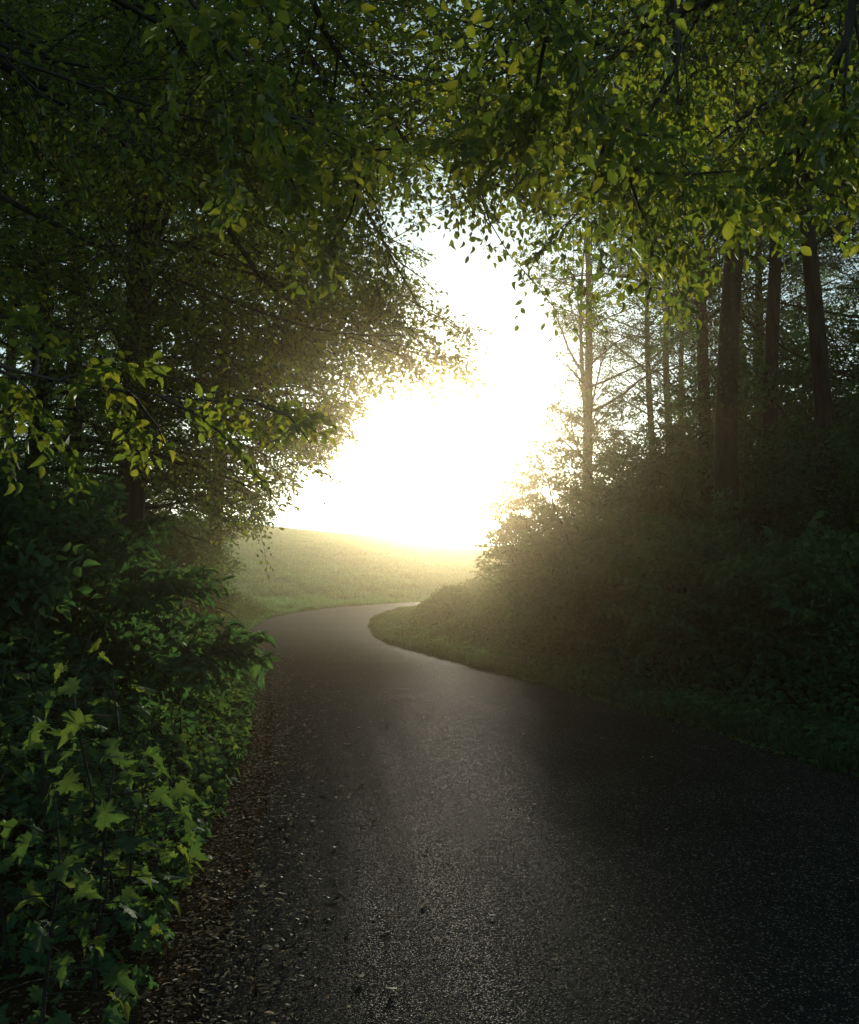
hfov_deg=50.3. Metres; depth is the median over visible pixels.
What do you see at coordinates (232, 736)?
undergrowth
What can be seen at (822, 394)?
broadleaf tree
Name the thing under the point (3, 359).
broadleaf tree
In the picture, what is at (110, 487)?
shrub
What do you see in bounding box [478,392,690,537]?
shrub
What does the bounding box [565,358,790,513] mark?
shrub
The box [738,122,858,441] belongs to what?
broadleaf tree
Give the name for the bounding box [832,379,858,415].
broadleaf tree
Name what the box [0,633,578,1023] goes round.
leaf litter
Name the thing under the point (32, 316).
broadleaf tree
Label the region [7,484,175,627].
shrub
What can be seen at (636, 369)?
broadleaf tree
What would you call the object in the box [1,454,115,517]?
shrub
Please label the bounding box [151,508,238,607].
shrub
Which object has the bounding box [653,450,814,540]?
shrub
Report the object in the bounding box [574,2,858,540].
broadleaf tree
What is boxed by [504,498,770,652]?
shrub
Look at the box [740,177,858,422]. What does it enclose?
broadleaf tree
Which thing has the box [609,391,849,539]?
shrub
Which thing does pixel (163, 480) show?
broadleaf tree
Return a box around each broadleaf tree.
[0,0,237,446]
[0,0,412,592]
[0,1,338,643]
[0,35,170,505]
[0,80,200,478]
[0,194,194,511]
[1,108,277,502]
[49,54,439,614]
[481,137,717,526]
[492,0,858,544]
[500,1,858,524]
[524,170,651,417]
[530,0,858,541]
[530,152,765,515]
[546,151,721,452]
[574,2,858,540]
[585,58,858,537]
[599,117,858,490]
[605,215,752,457]
[625,213,856,457]
[659,32,858,525]
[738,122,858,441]
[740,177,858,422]
[828,262,858,333]
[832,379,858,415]
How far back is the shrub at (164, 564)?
17.17 m
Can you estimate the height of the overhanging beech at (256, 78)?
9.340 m
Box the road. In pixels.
[199,602,858,1023]
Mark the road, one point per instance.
(477, 758)
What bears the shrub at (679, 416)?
on the ground at (162, 995)
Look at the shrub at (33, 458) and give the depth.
12.29 m
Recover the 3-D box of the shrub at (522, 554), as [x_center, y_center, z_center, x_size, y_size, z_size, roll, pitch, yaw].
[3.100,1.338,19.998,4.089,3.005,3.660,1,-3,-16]
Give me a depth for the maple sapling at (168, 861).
4.26 m
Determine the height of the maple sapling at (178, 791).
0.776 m
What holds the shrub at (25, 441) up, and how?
on the ground at (162, 995)
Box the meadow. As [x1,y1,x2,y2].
[171,517,502,614]
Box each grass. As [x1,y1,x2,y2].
[233,601,377,691]
[367,606,858,774]
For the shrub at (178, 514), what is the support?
on the ground at (162, 995)
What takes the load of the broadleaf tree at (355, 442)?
on the ground at (162, 995)
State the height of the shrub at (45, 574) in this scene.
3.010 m
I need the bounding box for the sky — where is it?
[0,0,858,546]
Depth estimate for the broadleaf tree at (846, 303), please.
34.29 m
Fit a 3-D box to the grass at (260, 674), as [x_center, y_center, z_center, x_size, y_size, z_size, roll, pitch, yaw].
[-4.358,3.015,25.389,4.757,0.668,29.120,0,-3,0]
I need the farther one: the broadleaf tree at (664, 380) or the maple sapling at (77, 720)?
the broadleaf tree at (664, 380)
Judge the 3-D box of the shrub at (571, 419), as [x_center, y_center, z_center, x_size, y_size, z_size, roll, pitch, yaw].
[6.970,-0.271,23.761,8.168,6.885,9.656,-1,-3,24]
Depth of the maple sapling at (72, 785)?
3.50 m
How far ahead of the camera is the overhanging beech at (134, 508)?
11.33 m
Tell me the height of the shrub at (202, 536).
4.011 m
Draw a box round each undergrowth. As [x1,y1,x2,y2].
[0,591,256,1023]
[128,592,280,706]
[376,578,858,766]
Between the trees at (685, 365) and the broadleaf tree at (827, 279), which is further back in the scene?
the broadleaf tree at (827, 279)
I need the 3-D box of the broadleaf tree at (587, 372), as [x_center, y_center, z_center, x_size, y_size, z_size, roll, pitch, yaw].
[5.231,-4.652,27.331,7.180,16.371,5.679,2,-4,-38]
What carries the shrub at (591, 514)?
on the ground at (162, 995)
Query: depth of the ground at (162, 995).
4.14 m
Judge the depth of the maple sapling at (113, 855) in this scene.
3.45 m
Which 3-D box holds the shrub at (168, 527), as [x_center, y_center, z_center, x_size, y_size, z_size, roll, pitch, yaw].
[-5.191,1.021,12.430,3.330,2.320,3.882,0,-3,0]
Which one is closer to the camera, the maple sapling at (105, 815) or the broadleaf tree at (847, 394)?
the maple sapling at (105, 815)
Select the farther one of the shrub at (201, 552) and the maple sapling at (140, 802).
the shrub at (201, 552)
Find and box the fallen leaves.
[273,638,858,1021]
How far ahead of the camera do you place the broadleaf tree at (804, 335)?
24.22 m
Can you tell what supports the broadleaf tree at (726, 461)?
on the ground at (162, 995)
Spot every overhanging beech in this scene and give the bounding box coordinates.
[0,0,507,579]
[0,0,604,508]
[142,0,858,350]
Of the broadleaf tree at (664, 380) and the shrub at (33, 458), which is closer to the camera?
the shrub at (33, 458)
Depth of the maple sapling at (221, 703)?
6.85 m
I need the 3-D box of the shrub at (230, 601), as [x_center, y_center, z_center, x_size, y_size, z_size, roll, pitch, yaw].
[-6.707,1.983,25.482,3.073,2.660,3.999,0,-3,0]
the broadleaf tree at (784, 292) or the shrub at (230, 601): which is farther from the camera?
the broadleaf tree at (784, 292)
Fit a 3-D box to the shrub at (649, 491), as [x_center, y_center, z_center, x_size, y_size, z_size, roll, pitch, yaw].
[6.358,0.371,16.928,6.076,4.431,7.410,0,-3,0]
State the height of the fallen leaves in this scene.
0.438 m
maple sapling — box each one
[0,614,107,883]
[0,665,88,970]
[0,784,154,1023]
[11,677,197,996]
[24,632,160,939]
[37,847,163,974]
[67,735,199,884]
[112,710,218,793]
[117,783,211,898]
[131,664,231,739]
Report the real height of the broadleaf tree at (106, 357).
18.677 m
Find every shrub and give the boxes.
[0,362,77,508]
[0,422,98,512]
[0,424,86,502]
[0,458,280,746]
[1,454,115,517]
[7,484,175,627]
[26,541,166,640]
[32,506,172,567]
[44,465,186,568]
[52,456,107,492]
[53,476,201,591]
[56,467,220,553]
[82,473,201,567]
[143,532,192,568]
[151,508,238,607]
[161,503,235,576]
[165,511,251,585]
[171,549,243,624]
[470,470,562,588]
[472,437,695,598]
[474,507,621,604]
[477,433,797,591]
[477,468,639,585]
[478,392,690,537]
[500,529,678,663]
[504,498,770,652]
[539,381,807,531]
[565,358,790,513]
[582,486,858,683]
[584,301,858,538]
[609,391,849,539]
[609,419,858,554]
[614,407,742,464]
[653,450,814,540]
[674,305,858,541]
[683,347,858,524]
[692,510,858,702]
[698,368,858,548]
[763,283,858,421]
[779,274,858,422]
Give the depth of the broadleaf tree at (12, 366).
28.04 m
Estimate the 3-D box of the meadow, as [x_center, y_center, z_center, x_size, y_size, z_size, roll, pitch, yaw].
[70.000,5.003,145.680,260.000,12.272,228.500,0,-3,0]
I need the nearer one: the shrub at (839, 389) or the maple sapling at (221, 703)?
the maple sapling at (221, 703)
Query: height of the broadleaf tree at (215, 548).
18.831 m
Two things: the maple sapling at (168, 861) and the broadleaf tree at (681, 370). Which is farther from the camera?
the broadleaf tree at (681, 370)
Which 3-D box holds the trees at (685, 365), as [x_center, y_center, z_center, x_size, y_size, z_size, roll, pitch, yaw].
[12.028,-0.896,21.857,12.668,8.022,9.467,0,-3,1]
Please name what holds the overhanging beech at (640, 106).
on the ground at (162, 995)
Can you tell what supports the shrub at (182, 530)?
on the ground at (162, 995)
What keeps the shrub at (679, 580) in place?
on the ground at (162, 995)
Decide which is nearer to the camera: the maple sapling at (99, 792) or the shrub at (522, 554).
the maple sapling at (99, 792)
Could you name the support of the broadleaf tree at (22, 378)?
on the ground at (162, 995)
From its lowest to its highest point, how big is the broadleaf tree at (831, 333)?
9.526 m
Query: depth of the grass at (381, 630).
9.93 m
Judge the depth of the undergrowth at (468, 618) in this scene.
10.81 m
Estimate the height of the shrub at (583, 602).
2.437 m
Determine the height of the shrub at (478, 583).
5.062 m
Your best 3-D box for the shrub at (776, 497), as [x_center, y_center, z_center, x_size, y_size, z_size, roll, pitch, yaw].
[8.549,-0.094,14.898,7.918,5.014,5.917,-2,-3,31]
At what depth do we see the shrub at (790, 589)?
10.28 m
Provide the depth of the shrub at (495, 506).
26.26 m
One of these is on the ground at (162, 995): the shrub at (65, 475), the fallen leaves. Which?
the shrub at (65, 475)
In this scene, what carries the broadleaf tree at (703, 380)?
on the ground at (162, 995)
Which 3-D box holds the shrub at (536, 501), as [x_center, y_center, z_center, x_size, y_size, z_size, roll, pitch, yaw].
[3.955,0.683,24.095,5.994,4.941,7.086,-1,-3,12]
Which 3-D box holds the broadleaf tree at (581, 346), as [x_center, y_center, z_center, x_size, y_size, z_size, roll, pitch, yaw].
[4.887,-3.747,27.821,4.123,14.647,3.746,1,-3,-10]
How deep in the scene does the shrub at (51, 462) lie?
21.49 m
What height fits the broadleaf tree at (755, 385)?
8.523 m
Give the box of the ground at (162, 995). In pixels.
[0,607,858,1023]
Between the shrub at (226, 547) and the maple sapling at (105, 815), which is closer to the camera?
the maple sapling at (105, 815)
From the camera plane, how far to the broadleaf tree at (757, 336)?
26.05 m
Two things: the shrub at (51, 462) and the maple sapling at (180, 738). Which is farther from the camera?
the shrub at (51, 462)
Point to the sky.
(422, 478)
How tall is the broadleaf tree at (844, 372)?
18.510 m
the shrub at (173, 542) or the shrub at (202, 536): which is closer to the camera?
the shrub at (173, 542)
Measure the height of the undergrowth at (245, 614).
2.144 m
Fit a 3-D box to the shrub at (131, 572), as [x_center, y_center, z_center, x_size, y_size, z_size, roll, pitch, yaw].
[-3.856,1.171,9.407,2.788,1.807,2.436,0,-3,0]

